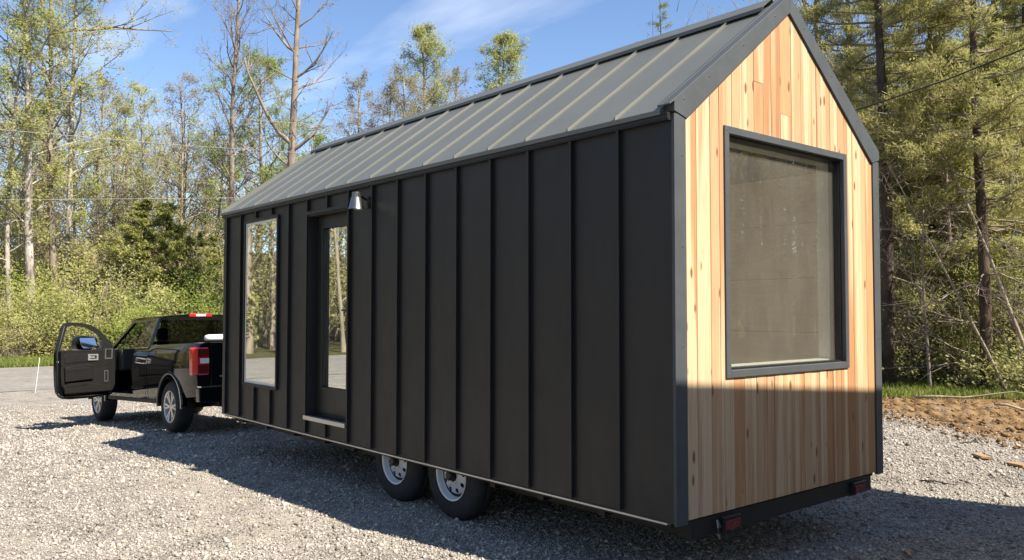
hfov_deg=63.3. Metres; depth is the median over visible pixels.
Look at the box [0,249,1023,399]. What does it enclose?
ground
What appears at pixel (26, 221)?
leafy tree
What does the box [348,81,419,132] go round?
leafy tree
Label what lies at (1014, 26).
pine tree
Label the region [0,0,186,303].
leafy tree
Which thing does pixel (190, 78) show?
leafy tree
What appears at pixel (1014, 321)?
bare tree
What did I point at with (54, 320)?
shrub
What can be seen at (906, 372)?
shrub
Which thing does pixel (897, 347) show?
shrub
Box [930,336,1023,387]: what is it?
shrub
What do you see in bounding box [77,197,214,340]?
evergreen tree
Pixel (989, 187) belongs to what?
hemlock tree
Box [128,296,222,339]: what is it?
shrub
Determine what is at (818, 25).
pine tree
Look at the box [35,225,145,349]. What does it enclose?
shrub
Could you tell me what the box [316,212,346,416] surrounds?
door
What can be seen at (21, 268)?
shrub
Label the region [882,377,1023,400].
undergrowth grass
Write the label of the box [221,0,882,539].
tiny house
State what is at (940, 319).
dry brush
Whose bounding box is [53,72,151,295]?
leafy tree
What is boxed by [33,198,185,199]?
power line
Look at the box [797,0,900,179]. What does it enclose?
pine tree
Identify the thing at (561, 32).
sky
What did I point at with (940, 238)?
hemlock tree
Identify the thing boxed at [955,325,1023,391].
shrub
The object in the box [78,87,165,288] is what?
leafy tree
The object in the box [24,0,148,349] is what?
leafy tree
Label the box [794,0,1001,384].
pine tree
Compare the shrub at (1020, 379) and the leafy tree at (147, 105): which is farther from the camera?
the leafy tree at (147, 105)
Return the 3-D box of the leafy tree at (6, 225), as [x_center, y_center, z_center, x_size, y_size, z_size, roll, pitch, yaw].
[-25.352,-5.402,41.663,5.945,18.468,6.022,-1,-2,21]
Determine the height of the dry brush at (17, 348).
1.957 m
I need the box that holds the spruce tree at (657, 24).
[646,0,671,33]
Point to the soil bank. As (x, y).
(1014, 416)
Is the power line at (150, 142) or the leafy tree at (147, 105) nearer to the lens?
the power line at (150, 142)
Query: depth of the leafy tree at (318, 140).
58.71 m
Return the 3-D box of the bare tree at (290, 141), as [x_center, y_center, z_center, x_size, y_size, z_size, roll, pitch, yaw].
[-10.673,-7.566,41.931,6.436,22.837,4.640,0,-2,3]
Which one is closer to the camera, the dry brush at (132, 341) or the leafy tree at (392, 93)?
the dry brush at (132, 341)
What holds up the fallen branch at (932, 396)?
on the soil bank
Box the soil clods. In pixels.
[882,395,1023,449]
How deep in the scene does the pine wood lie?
32.49 m
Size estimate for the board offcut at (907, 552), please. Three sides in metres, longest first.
0.158 x 0.032 x 0.012 m
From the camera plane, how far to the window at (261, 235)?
9.45 m
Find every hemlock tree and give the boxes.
[863,52,978,352]
[879,36,1023,372]
[895,18,1023,316]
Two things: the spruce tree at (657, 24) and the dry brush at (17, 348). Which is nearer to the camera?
the dry brush at (17, 348)
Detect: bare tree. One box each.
[191,0,275,205]
[233,0,364,166]
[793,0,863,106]
[878,107,1023,350]
[879,144,1007,390]
[880,199,981,386]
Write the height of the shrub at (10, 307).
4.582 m
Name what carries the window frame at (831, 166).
in the tiny house
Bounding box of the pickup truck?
[53,314,222,431]
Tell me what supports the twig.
on the gravel lot
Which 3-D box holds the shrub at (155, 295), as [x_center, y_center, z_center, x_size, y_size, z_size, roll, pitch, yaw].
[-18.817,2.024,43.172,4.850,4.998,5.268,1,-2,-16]
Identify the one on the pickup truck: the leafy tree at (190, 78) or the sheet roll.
the sheet roll
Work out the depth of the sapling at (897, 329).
19.47 m
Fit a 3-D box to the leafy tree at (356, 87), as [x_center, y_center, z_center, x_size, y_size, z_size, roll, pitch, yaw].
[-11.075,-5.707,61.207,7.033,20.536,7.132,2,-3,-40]
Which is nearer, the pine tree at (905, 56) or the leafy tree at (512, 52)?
the pine tree at (905, 56)
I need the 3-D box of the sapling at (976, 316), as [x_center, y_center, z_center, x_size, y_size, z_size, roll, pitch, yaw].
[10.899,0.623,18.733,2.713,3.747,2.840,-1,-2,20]
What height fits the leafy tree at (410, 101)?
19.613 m
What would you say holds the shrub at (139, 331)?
on the ground at (1005, 398)
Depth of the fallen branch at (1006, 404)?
14.25 m
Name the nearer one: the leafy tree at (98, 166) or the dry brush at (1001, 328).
the dry brush at (1001, 328)
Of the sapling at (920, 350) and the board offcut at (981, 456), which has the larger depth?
the sapling at (920, 350)
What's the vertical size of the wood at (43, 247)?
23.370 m
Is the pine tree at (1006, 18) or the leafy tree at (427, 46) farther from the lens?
the leafy tree at (427, 46)
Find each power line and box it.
[0,129,308,153]
[1,95,365,127]
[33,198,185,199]
[855,48,1023,110]
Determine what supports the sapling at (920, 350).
on the ground at (1005, 398)
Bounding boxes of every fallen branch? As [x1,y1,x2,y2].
[914,391,1023,398]
[994,403,1023,410]
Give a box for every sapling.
[880,241,967,378]
[880,259,977,383]
[894,240,1017,386]
[920,278,1020,387]
[928,234,1023,389]
[939,230,1023,387]
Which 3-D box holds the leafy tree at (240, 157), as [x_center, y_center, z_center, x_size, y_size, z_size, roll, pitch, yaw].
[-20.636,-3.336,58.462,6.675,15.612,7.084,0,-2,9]
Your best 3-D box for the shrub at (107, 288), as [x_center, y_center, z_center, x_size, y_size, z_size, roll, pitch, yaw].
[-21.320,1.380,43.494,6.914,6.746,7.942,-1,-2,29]
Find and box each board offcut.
[904,549,912,556]
[972,453,990,458]
[1004,461,1023,467]
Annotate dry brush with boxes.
[0,325,71,357]
[108,333,155,348]
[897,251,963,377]
[897,271,1018,371]
[911,255,1023,379]
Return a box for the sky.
[0,0,1021,248]
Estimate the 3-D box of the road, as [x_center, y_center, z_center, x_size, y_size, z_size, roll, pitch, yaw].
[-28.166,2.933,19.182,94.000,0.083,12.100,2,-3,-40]
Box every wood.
[0,31,448,341]
[638,0,1016,339]
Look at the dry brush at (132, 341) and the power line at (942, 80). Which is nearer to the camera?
the power line at (942, 80)
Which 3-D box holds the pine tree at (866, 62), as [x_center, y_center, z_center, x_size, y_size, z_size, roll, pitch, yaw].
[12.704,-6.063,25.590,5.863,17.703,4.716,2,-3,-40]
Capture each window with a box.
[242,214,279,389]
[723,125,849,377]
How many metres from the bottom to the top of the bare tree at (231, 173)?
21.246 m
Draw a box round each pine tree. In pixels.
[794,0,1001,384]
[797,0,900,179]
[829,0,994,351]
[854,0,1023,388]
[860,0,1023,346]
[922,0,1023,319]
[940,1,1023,328]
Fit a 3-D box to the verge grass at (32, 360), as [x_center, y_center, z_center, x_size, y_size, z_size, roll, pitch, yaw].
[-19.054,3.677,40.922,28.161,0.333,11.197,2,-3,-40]
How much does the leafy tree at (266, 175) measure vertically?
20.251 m
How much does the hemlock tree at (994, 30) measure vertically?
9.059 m
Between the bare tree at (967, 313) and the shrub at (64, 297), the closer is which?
the bare tree at (967, 313)
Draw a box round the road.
[0,366,53,391]
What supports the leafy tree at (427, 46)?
on the ground at (1005, 398)
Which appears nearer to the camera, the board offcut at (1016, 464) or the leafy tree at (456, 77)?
the board offcut at (1016, 464)
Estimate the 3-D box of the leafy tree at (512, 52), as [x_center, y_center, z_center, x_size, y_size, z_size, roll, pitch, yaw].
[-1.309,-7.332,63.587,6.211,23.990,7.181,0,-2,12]
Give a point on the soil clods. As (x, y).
(997, 421)
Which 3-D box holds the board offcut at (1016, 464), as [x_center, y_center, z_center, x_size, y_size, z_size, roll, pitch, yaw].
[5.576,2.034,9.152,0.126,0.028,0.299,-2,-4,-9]
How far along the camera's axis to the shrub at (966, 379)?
17.80 m
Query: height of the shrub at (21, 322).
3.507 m
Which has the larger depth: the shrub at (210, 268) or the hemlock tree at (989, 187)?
the shrub at (210, 268)
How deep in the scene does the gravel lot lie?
7.04 m
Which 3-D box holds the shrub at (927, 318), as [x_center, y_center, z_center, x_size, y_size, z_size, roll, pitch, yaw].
[9.777,1.191,20.351,4.375,3.709,3.674,0,-2,8]
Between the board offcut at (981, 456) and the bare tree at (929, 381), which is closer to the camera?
the board offcut at (981, 456)
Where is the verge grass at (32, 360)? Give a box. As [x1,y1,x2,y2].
[0,352,53,367]
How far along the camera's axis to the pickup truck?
14.13 m
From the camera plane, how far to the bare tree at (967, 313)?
17.35 m
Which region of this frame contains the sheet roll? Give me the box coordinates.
[204,334,222,341]
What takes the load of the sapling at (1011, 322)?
on the ground at (1005, 398)
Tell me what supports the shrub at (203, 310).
on the ground at (1005, 398)
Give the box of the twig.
[921,480,958,484]
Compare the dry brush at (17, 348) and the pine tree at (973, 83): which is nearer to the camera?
the pine tree at (973, 83)
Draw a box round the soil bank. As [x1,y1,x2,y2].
[882,398,1023,443]
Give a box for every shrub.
[0,249,74,351]
[0,271,75,354]
[0,283,114,356]
[0,299,81,356]
[3,244,136,354]
[22,243,184,349]
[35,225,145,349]
[66,285,171,348]
[100,275,188,343]
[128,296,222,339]
[144,248,223,314]
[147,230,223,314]
[165,229,223,313]
[882,326,971,381]
[895,337,962,382]
[914,336,1023,389]
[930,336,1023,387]
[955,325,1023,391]
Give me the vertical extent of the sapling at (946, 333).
3.850 m
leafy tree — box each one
[0,0,85,328]
[0,0,141,323]
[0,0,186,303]
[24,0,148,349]
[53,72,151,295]
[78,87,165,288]
[94,79,192,297]
[114,68,245,268]
[165,127,262,293]
[181,44,321,239]
[277,123,333,169]
[325,66,397,140]
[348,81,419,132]
[350,61,451,130]
[378,19,461,116]
[410,64,472,110]
[466,26,531,96]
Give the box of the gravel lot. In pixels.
[0,389,1023,559]
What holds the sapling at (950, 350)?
on the ground at (1005, 398)
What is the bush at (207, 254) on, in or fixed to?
on the ground at (1005, 398)

